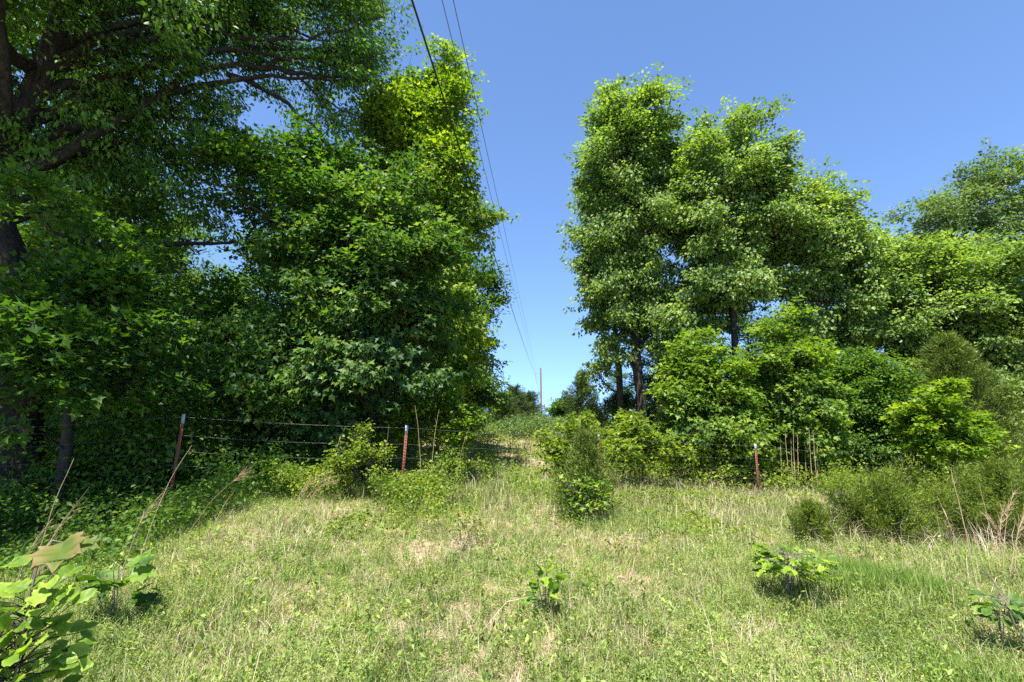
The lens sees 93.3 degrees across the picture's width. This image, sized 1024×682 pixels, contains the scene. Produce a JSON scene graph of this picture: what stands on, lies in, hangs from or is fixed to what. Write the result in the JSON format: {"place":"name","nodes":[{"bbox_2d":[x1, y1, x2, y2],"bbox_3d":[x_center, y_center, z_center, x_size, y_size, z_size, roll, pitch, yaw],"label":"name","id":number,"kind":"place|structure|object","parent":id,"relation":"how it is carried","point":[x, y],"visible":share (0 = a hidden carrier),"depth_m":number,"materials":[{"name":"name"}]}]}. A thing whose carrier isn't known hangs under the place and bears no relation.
{"place":"outdoors","nodes":[
{"label":"outdoors","id":0,"kind":"place"},
{"bbox_2d":[442,0,546,412],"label":"power wire","id":1,"kind":"object","parent":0,"point":[477,142],"visible":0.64,"depth_m":13.72,"materials":[{"name":"black metal"}]},
{"bbox_2d":[0,425,1023,681],"bbox_3d":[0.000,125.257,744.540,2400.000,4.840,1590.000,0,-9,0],"label":"ground","id":2,"kind":"structure","parent":0,"point":[452,553],"depth_m":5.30,"materials":[{"name":"plant"}]},
{"bbox_2d":[8,509,59,601],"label":"dry stalk","id":3,"kind":"object","parent":2,"relation":"on","point":[40,534],"visible":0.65,"depth_m":3.23,"materials":[{"name":"beige plant"}]},
{"bbox_2d":[0,562,98,681],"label":"maple seedling","id":4,"kind":"object","parent":2,"relation":"on","point":[62,659],"visible":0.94,"depth_m":1.64,"materials":[{"name":"green plant"}]},
{"bbox_2d":[25,459,73,604],"bbox_3d":[-3.857,1.649,4.005,0.267,1.319,0.072,2,-10,-12],"label":"dry stalk","id":5,"kind":"object","parent":2,"relation":"on","point":[46,528],"visible":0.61,"depth_m":4.02,"materials":[{"name":"beige plant"}]},
{"bbox_2d":[1,531,99,677],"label":"maple seedling","id":6,"kind":"object","parent":2,"relation":"on","point":[53,556],"visible":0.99,"depth_m":1.64,"materials":[{"name":"green plant"}]},
{"bbox_2d":[20,488,88,619],"bbox_3d":[-3.168,1.633,3.269,0.393,1.237,0.130,0,-9,0],"label":"dry stalk","id":7,"kind":"object","parent":2,"relation":"on","point":[60,525],"visible":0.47,"depth_m":3.34,"materials":[{"name":"beige plant"}]},
{"bbox_2d":[18,178,161,416],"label":"woodland tree","id":8,"kind":"object","parent":2,"relation":"on","point":[38,265],"depth_m":18.41,"materials":[{"name":"green plant"}]},
{"bbox_2d":[16,166,186,425],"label":"woodland tree","id":9,"kind":"object","parent":2,"relation":"on","point":[26,243],"depth_m":14.40,"materials":[{"name":"green plant"}]},
{"bbox_2d":[0,148,220,524],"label":"sweetgum tree","id":10,"kind":"object","parent":2,"relation":"on","point":[68,372],"visible":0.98,"depth_m":7.96,"materials":[{"name":"green plant"}]},
{"bbox_2d":[67,548,158,620],"bbox_3d":[-3.161,2.027,3.893,0.640,0.550,0.606,0,-9,0],"label":"maple seedling","id":11,"kind":"object","parent":2,"relation":"on","point":[140,568],"visible":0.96,"depth_m":3.91,"materials":[{"name":"green plant"}]},
{"bbox_2d":[8,1,251,459],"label":"woodland tree","id":12,"kind":"object","parent":2,"relation":"on","point":[35,44],"visible":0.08,"depth_m":14.23,"materials":[{"name":"green plant"}]},
{"bbox_2d":[110,486,168,600],"bbox_3d":[-3.195,1.786,4.162,0.471,1.066,0.101,0,-9,0],"label":"dry stalk","id":13,"kind":"object","parent":2,"relation":"on","point":[140,525],"visible":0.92,"depth_m":4.20,"materials":[{"name":"beige plant"}]},
{"bbox_2d":[0,478,299,611],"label":"shade grass","id":14,"kind":"structure","parent":2,"relation":"on","point":[113,528],"depth_m":6.91,"materials":[{"name":"green plant"}]},
{"bbox_2d":[141,445,196,553],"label":"dry stalk","id":15,"kind":"object","parent":2,"relation":"on","point":[160,502],"visible":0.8,"depth_m":4.80,"materials":[{"name":"brown plant"}]},
{"bbox_2d":[140,205,219,293],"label":"woodland tree","id":16,"kind":"object","parent":2,"relation":"on","point":[203,233],"depth_m":26.63,"materials":[{"name":"green plant"}]},
{"bbox_2d":[131,185,243,353],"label":"woodland tree","id":17,"kind":"object","parent":2,"relation":"on","point":[198,247],"visible":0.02,"depth_m":22.11,"materials":[{"name":"green plant"}]},
{"bbox_2d":[143,246,231,421],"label":"woodland tree","id":18,"kind":"object","parent":2,"relation":"on","point":[184,282],"visible":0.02,"depth_m":19.04,"materials":[{"name":"green plant"}]},
{"bbox_2d":[0,319,403,580],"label":"undergrowth","id":19,"kind":"object","parent":2,"relation":"on","point":[206,464],"visible":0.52,"depth_m":8.33,"materials":[{"name":"green plant"}]},
{"bbox_2d":[170,466,252,565],"bbox_3d":[-3.089,1.805,4.992,0.818,1.096,0.139,0,-9,0],"label":"dry stalk","id":20,"kind":"object","parent":2,"relation":"on","point":[240,475],"visible":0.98,"depth_m":5.02,"materials":[{"name":"beige plant"}]},
{"bbox_2d":[0,0,423,515],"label":"oak tree","id":21,"kind":"object","parent":2,"relation":"on","point":[158,31],"visible":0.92,"depth_m":10.99,"materials":[{"name":"green plant"}]},
{"bbox_2d":[205,493,232,549],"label":"dry stalk","id":22,"kind":"object","parent":2,"relation":"on","point":[214,525],"visible":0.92,"depth_m":5.33,"materials":[{"name":"beige plant"}]},
{"bbox_2d":[125,135,360,458],"bbox_3d":[-7.321,-1.392,16.055,8.343,11.397,7.482,-4,-10,22],"label":"woodland tree","id":23,"kind":"object","parent":2,"relation":"on","point":[220,296],"visible":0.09,"depth_m":14.55,"materials":[{"name":"green plant"}]},
{"bbox_2d":[200,250,300,450],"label":"woodland tree","id":24,"kind":"object","parent":2,"relation":"on","point":[273,293],"visible":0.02,"depth_m":17.28,"materials":[{"name":"green plant"}]},
{"bbox_2d":[228,259,285,322],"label":"woodland tree","id":25,"kind":"object","parent":2,"relation":"on","point":[244,279],"visible":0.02,"depth_m":26.25,"materials":[{"name":"green plant"}]},
{"bbox_2d":[113,84,410,481],"bbox_3d":[-5.982,-1.609,11.395,7.150,10.022,4.737,0,-9,0],"label":"sweetgum tree","id":26,"kind":"object","parent":2,"relation":"on","point":[275,173],"visible":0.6,"depth_m":10.68,"materials":[{"name":"green plant"}]},
{"bbox_2d":[241,211,309,308],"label":"woodland tree","id":27,"kind":"object","parent":2,"relation":"on","point":[262,279],"visible":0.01,"depth_m":24.29,"materials":[{"name":"green plant"}]},
{"bbox_2d":[283,471,328,526],"bbox_3d":[-2.697,2.076,6.344,0.598,0.758,0.091,0,-9,0],"label":"grass plume","id":28,"kind":"object","parent":2,"relation":"on","point":[302,492],"depth_m":6.36,"materials":[{"name":"beige plant"}]},
{"bbox_2d":[292,476,326,521],"bbox_3d":[-2.661,2.118,6.328,0.487,0.701,0.120,0,-9,0],"label":"grass plume","id":29,"kind":"object","parent":2,"relation":"on","point":[305,492],"depth_m":6.36,"materials":[{"name":"beige plant"}]},
{"bbox_2d":[294,479,335,527],"bbox_3d":[-2.562,2.141,6.318,0.588,0.674,0.108,0,-9,0],"label":"grass plume","id":30,"kind":"object","parent":2,"relation":"on","point":[315,494],"depth_m":6.36,"materials":[{"name":"beige plant"}]},
{"bbox_2d":[288,472,342,528],"bbox_3d":[-2.564,2.095,6.362,0.716,0.751,0.139,2,-10,-11],"label":"grass plume","id":31,"kind":"object","parent":2,"relation":"on","point":[317,485],"depth_m":6.38,"materials":[{"name":"beige plant"}]},
{"bbox_2d":[232,140,482,484],"bbox_3d":[-3.199,-0.699,10.960,5.139,7.980,4.223,0,-9,0],"label":"maple tree","id":32,"kind":"object","parent":2,"relation":"on","point":[388,320],"visible":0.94,"depth_m":10.22,"materials":[{"name":"green plant"}]},
{"bbox_2d":[321,418,396,496],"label":"privet shrub","id":33,"kind":"object","parent":2,"relation":"on","point":[367,452],"visible":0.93,"depth_m":8.83,"materials":[{"name":"green plant"}]},
{"bbox_2d":[300,257,439,445],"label":"woodland tree","id":34,"kind":"object","parent":2,"relation":"on","point":[377,424],"visible":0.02,"depth_m":17.40,"materials":[{"name":"green plant"}]},
{"bbox_2d":[347,392,403,434],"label":"woodland tree","id":35,"kind":"object","parent":2,"relation":"on","point":[387,415],"visible":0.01,"depth_m":21.19,"materials":[{"name":"green plant"}]},
{"bbox_2d":[415,408,420,466],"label":"dry stalk","id":36,"kind":"object","parent":2,"relation":"on","point":[419,444],"visible":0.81,"depth_m":9.09,"materials":[{"name":"brown plant"}]},
{"bbox_2d":[328,33,519,469],"bbox_3d":[-3.208,-2.917,15.054,5.824,13.710,5.122,-7,-12,36],"label":"yellow poplar tree","id":37,"kind":"object","parent":2,"relation":"on","point":[415,107],"visible":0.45,"depth_m":14.62,"materials":[{"name":"green plant"}]},
{"bbox_2d":[367,371,499,484],"bbox_3d":[-1.724,2.004,10.892,2.967,2.736,2.106,0,-9,0],"label":"privet shrub","id":38,"kind":"object","parent":2,"relation":"on","point":[455,413],"visible":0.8,"depth_m":10.58,"materials":[{"name":"green plant"}]},
{"bbox_2d":[436,250,517,451],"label":"hackberry tree","id":39,"kind":"object","parent":2,"relation":"on","point":[488,394],"visible":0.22,"depth_m":20.39,"materials":[{"name":"green plant"}]},
{"bbox_2d":[1,414,1011,515],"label":"wire fence","id":40,"kind":"object","parent":2,"relation":"on","point":[181,432],"visible":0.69,"depth_m":9.32,"materials":[{"name":"brown metal"}]},
{"bbox_2d":[481,390,535,423],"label":"juniper tree","id":41,"kind":"object","parent":2,"relation":"on","point":[511,407],"visible":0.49,"depth_m":32.16,"materials":[{"name":"green plant"}]},
{"bbox_2d":[0,454,1023,681],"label":"straw","id":42,"kind":"object","parent":2,"relation":"on","point":[468,621],"visible":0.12,"depth_m":4.16,"materials":[{"name":"beige plant"}]},
{"bbox_2d":[488,383,547,416],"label":"juniper tree","id":43,"kind":"object","parent":2,"relation":"on","point":[522,396],"visible":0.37,"depth_m":35.44,"materials":[{"name":"green plant"}]},
{"bbox_2d":[37,493,1018,681],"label":"florets","id":44,"kind":"object","parent":2,"relation":"on","point":[519,595],"visible":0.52,"depth_m":4.21,"materials":[{"name":"yellow plant"}]},
{"bbox_2d":[520,389,546,416],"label":"juniper tree","id":45,"kind":"object","parent":2,"relation":"on","point":[531,396],"visible":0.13,"depth_m":37.37,"materials":[{"name":"green plant"}]},
{"bbox_2d":[535,367,541,410],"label":"utility pole","id":46,"kind":"object","parent":2,"relation":"on","point":[540,386],"visible":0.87,"depth_m":79.74,"materials":[{"name":"grey wood"}]},
{"bbox_2d":[411,0,538,391],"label":"power cable","id":47,"kind":"object","parent":46,"relation":"attached to","point":[418,20],"visible":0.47,"depth_m":9.46,"materials":[{"name":"black metal"}]},
{"bbox_2d":[453,0,539,389],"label":"power wire","id":48,"kind":"object","parent":46,"relation":"attached to","point":[483,135],"visible":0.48,"depth_m":13.05,"materials":[{"name":"black metal"}]},
{"bbox_2d":[428,408,653,440],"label":"undergrowth","id":49,"kind":"object","parent":2,"relation":"on","point":[511,427],"visible":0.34,"depth_m":27.91,"materials":[{"name":"green plant"}]},
{"bbox_2d":[524,560,567,614],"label":"redbud seedling","id":50,"kind":"object","parent":2,"relation":"on","point":[553,588],"visible":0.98,"depth_m":4.23,"materials":[{"name":"green plant"}]},
{"bbox_2d":[545,390,574,417],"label":"round tree","id":51,"kind":"object","parent":2,"relation":"on","point":[555,408],"visible":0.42,"depth_m":44.98,"materials":[{"name":"green plant"}]},
{"bbox_2d":[527,408,629,475],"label":"redbud sapling","id":52,"kind":"object","parent":2,"relation":"on","point":[556,445],"visible":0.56,"depth_m":11.79,"materials":[{"name":"green plant"}]},
{"bbox_2d":[544,467,615,515],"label":"oak seedling","id":53,"kind":"object","parent":2,"relation":"on","point":[579,498],"visible":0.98,"depth_m":7.93,"materials":[{"name":"green plant"}]},
{"bbox_2d":[545,421,620,511],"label":"juniper sapling","id":54,"kind":"object","parent":2,"relation":"on","point":[586,458],"visible":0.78,"depth_m":8.59,"materials":[{"name":"green plant"}]},
{"bbox_2d":[559,369,608,431],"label":"juniper tree","id":55,"kind":"object","parent":2,"relation":"on","point":[580,398],"visible":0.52,"depth_m":29.50,"materials":[{"name":"green plant"}]},
{"bbox_2d":[560,150,636,454],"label":"oak tree","id":56,"kind":"object","parent":2,"relation":"on","point":[593,372],"visible":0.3,"depth_m":20.75,"materials":[{"name":"green plant"}]},
{"bbox_2d":[600,369,634,421],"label":"woodland tree","id":57,"kind":"object","parent":2,"relation":"on","point":[613,379],"visible":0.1,"depth_m":32.84,"materials":[{"name":"green plant"}]},
{"bbox_2d":[572,390,664,452],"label":"juniper tree","id":58,"kind":"object","parent":2,"relation":"on","point":[610,404],"visible":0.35,"depth_m":21.34,"materials":[{"name":"green plant"}]},
{"bbox_2d":[556,61,694,442],"bbox_3d":[5.148,-3.635,21.282,6.495,17.796,6.327,0,-9,0],"label":"oak tree","id":59,"kind":"object","parent":2,"relation":"on","point":[634,127],"visible":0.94,"depth_m":20.57,"materials":[{"name":"green plant"}]},
{"bbox_2d":[260,426,1023,556],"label":"undergrowth","id":60,"kind":"object","parent":2,"relation":"on","point":[413,482],"visible":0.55,"depth_m":9.79,"materials":[{"name":"green plant"}]},
{"bbox_2d":[601,296,689,443],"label":"woodland tree","id":61,"kind":"object","parent":2,"relation":"on","point":[646,377],"visible":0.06,"depth_m":26.05,"materials":[{"name":"green plant"}]},
{"bbox_2d":[601,407,698,486],"bbox_3d":[3.341,2.880,12.667,2.835,2.332,1.854,4,-10,-25],"label":"vine bush","id":62,"kind":"object","parent":2,"relation":"on","point":[628,421],"visible":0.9,"depth_m":12.50,"materials":[{"name":"green plant"}]},
{"bbox_2d":[296,432,1023,570],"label":"tall grass","id":63,"kind":"structure","parent":2,"relation":"on","point":[644,502],"depth_m":8.69,"materials":[{"name":"plant"}]},
{"bbox_2d":[651,376,717,466],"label":"juniper tree","id":64,"kind":"object","parent":2,"relation":"on","point":[672,422],"visible":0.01,"depth_m":18.83,"materials":[{"name":"green plant"}]},
{"bbox_2d":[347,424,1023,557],"bbox_3d":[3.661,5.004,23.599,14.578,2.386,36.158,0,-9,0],"label":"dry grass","id":65,"kind":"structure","parent":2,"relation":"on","point":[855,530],"depth_m":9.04,"materials":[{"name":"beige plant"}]},
{"bbox_2d":[642,325,791,480],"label":"maple tree","id":66,"kind":"object","parent":2,"relation":"on","point":[726,427],"visible":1,"depth_m":14.12,"materials":[{"name":"green plant"}]},
{"bbox_2d":[624,93,833,468],"bbox_3d":[8.852,-2.512,20.326,8.394,15.763,6.847,0,-9,0],"label":"oak tree","id":67,"kind":"object","parent":2,"relation":"on","point":[723,276],"visible":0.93,"depth_m":19.59,"materials":[{"name":"green plant"}]},
{"bbox_2d":[724,646,743,681],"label":"dry stalk","id":68,"kind":"object","parent":2,"relation":"on","point":[730,672],"visible":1,"depth_m":2.65,"materials":[{"name":"beige plant"}]},
{"bbox_2d":[710,301,776,376],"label":"woodland tree","id":69,"kind":"object","parent":2,"relation":"on","point":[742,340],"visible":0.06,"depth_m":25.09,"materials":[{"name":"green plant"}]},
{"bbox_2d":[746,543,842,600],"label":"oak seedling","id":70,"kind":"object","parent":2,"relation":"on","point":[767,561],"visible":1,"depth_m":4.59,"materials":[{"name":"green plant"}]},
{"bbox_2d":[723,294,867,489],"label":"maple tree","id":71,"kind":"object","parent":2,"relation":"on","point":[799,403],"visible":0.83,"depth_m":14.46,"materials":[{"name":"green plant"}]},
{"bbox_2d":[797,434,799,488],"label":"dead stalk","id":72,"kind":"object","parent":2,"relation":"on","point":[797,452],"visible":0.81,"depth_m":13.67,"materials":[{"name":"beige plant"}]},
{"bbox_2d":[809,434,812,484],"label":"dead stalk","id":73,"kind":"object","parent":2,"relation":"on","point":[810,457],"visible":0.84,"depth_m":13.45,"materials":[{"name":"beige plant"}]},
{"bbox_2d":[785,497,841,544],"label":"juniper bush","id":74,"kind":"object","parent":2,"relation":"on","point":[812,513],"visible":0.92,"depth_m":6.92,"materials":[{"name":"green plant"}]},
{"bbox_2d":[741,156,900,469],"bbox_3d":[12.821,-1.046,20.131,5.699,13.188,6.620,-8,-12,41],"label":"oak tree","id":75,"kind":"object","parent":2,"relation":"on","point":[824,260],"visible":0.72,"depth_m":19.38,"materials":[{"name":"green plant"}]},
{"bbox_2d":[777,297,889,463],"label":"woodland tree","id":76,"kind":"object","parent":2,"relation":"on","point":[821,344],"visible":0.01,"depth_m":23.30,"materials":[{"name":"green plant"}]},
{"bbox_2d":[654,379,1022,471],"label":"undergrowth","id":77,"kind":"object","parent":2,"relation":"on","point":[843,464],"depth_m":20.27,"materials":[{"name":"green plant"}]},
{"bbox_2d":[814,334,929,473],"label":"dogwood tree","id":78,"kind":"object","parent":2,"relation":"on","point":[877,389],"visible":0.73,"depth_m":14.95,"materials":[{"name":"green plant"}]},
{"bbox_2d":[812,451,962,547],"bbox_3d":[5.690,2.441,7.333,1.858,1.618,1.425,3,-10,-19],"label":"juniper bush","id":79,"kind":"object","parent":2,"relation":"on","point":[882,496],"visible":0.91,"depth_m":7.14,"materials":[{"name":"green plant"}]},
{"bbox_2d":[810,217,1001,465],"bbox_3d":[16.149,0.295,20.287,6.505,10.942,5.613,0,-9,0],"label":"oak tree","id":80,"kind":"object","parent":2,"relation":"on","point":[879,336],"visible":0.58,"depth_m":19.40,"materials":[{"name":"green plant"}]},
{"bbox_2d":[797,548,1023,681],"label":"grass","id":81,"kind":"structure","parent":2,"relation":"on","point":[854,566],"depth_m":4.59,"materials":[{"name":"green plant"}]},
{"bbox_2d":[872,137,1023,283],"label":"oak tree","id":82,"kind":"object","parent":2,"relation":"on","point":[964,207],"visible":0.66,"depth_m":25.60,"materials":[{"name":"green plant"}]},
{"bbox_2d":[878,376,1019,488],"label":"maple tree","id":83,"kind":"object","parent":2,"relation":"on","point":[940,422],"visible":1,"depth_m":12.28,"materials":[{"name":"green plant"}]},
{"bbox_2d":[927,530,971,614],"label":"dry stalk","id":84,"kind":"object","parent":2,"relation":"on","point":[952,568],"visible":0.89,"depth_m":4.13,"materials":[{"name":"beige plant"}]},
{"bbox_2d":[884,227,1023,460],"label":"oak tree","id":85,"kind":"object","parent":2,"relation":"on","point":[986,297],"visible":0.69,"depth_m":18.29,"materials":[{"name":"green plant"}]},
{"bbox_2d":[886,328,1023,488],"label":"juniper tree","id":86,"kind":"object","parent":2,"relation":"on","point":[951,358],"visible":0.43,"depth_m":14.80,"materials":[{"name":"green plant"}]},
{"bbox_2d":[937,497,979,622],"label":"dry stalk","id":87,"kind":"object","parent":2,"relation":"on","point":[959,554],"visible":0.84,"depth_m":4.06,"materials":[{"name":"beige plant"}]},
{"bbox_2d":[951,471,985,628],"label":"dry stalk","id":88,"kind":"object","parent":2,"relation":"on","point":[968,548],"visible":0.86,"depth_m":3.97,"materials":[{"name":"beige plant"}]},
{"bbox_2d":[926,454,1023,548],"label":"juniper bush","id":89,"kind":"object","parent":2,"relation":"on","point":[995,493],"visible":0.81,"depth_m":7.59,"materials":[{"name":"green plant"}]},
{"bbox_2d":[979,484,999,578],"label":"dry stalk","id":90,"kind":"object","parent":2,"relation":"on","point":[990,534],"visible":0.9,"depth_m":5.12,"materials":[{"name":"beige plant"}]},
{"bbox_2d":[965,589,1023,649],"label":"sumac seedling","id":91,"kind":"object","parent":2,"relation":"on","point":[1016,605],"visible":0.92,"depth_m":3.59,"materials":[{"name":"green plant"}]},
{"bbox_2d":[980,511,1015,575],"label":"dry stalk","id":92,"kind":"object","parent":2,"relation":"on","point":[990,519],"visible":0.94,"depth_m":5.33,"materials":[{"name":"beige plant"}]},
{"bbox_2d":[978,565,1023,637],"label":"dead branch","id":93,"kind":"object","parent":2,"relation":"on","point":[1014,623],"visible":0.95,"depth_m":3.50,"materials":[{"name":"brown plant"}]},
{"bbox_2d":[996,499,1011,578],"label":"dry stalk","id":94,"kind":"object","parent":2,"relation":"on","point":[1001,518],"visible":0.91,"depth_m":5.35,"materials":[{"name":"beige plant"}]},
{"bbox_2d":[997,483,1021,578],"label":"dry stalk","id":95,"kind":"object","parent":2,"relation":"on","point":[1008,508],"visible":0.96,"depth_m":5.35,"materials":[{"name":"beige plant"}]},
{"bbox_2d":[1010,514,1023,576],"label":"dry stalk","id":96,"kind":"object","parent":2,"relation":"on","point":[1021,521],"visible":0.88,"depth_m":5.31,"materials":[{"name":"beige plant"}]},
{"bbox_2d":[1010,514,1023,578],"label":"dry stalk","id":97,"kind":"object","parent":2,"relation":"on","point":[1016,541],"visible":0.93,"depth_m":5.32,"materials":[{"name":"beige plant"}]},
{"bbox_2d":[12,0,1023,420],"label":"sky","id":98,"kind":"structure","parent":0,"point":[901,93],"materials":[{"name":"blue"}]},
{"bbox_2d":[31,459,1023,681],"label":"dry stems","id":99,"kind":"object","parent":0,"point":[993,555],"visible":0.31,"depth_m":6.03,"materials":[{"name":"beige plant"}]}
]}

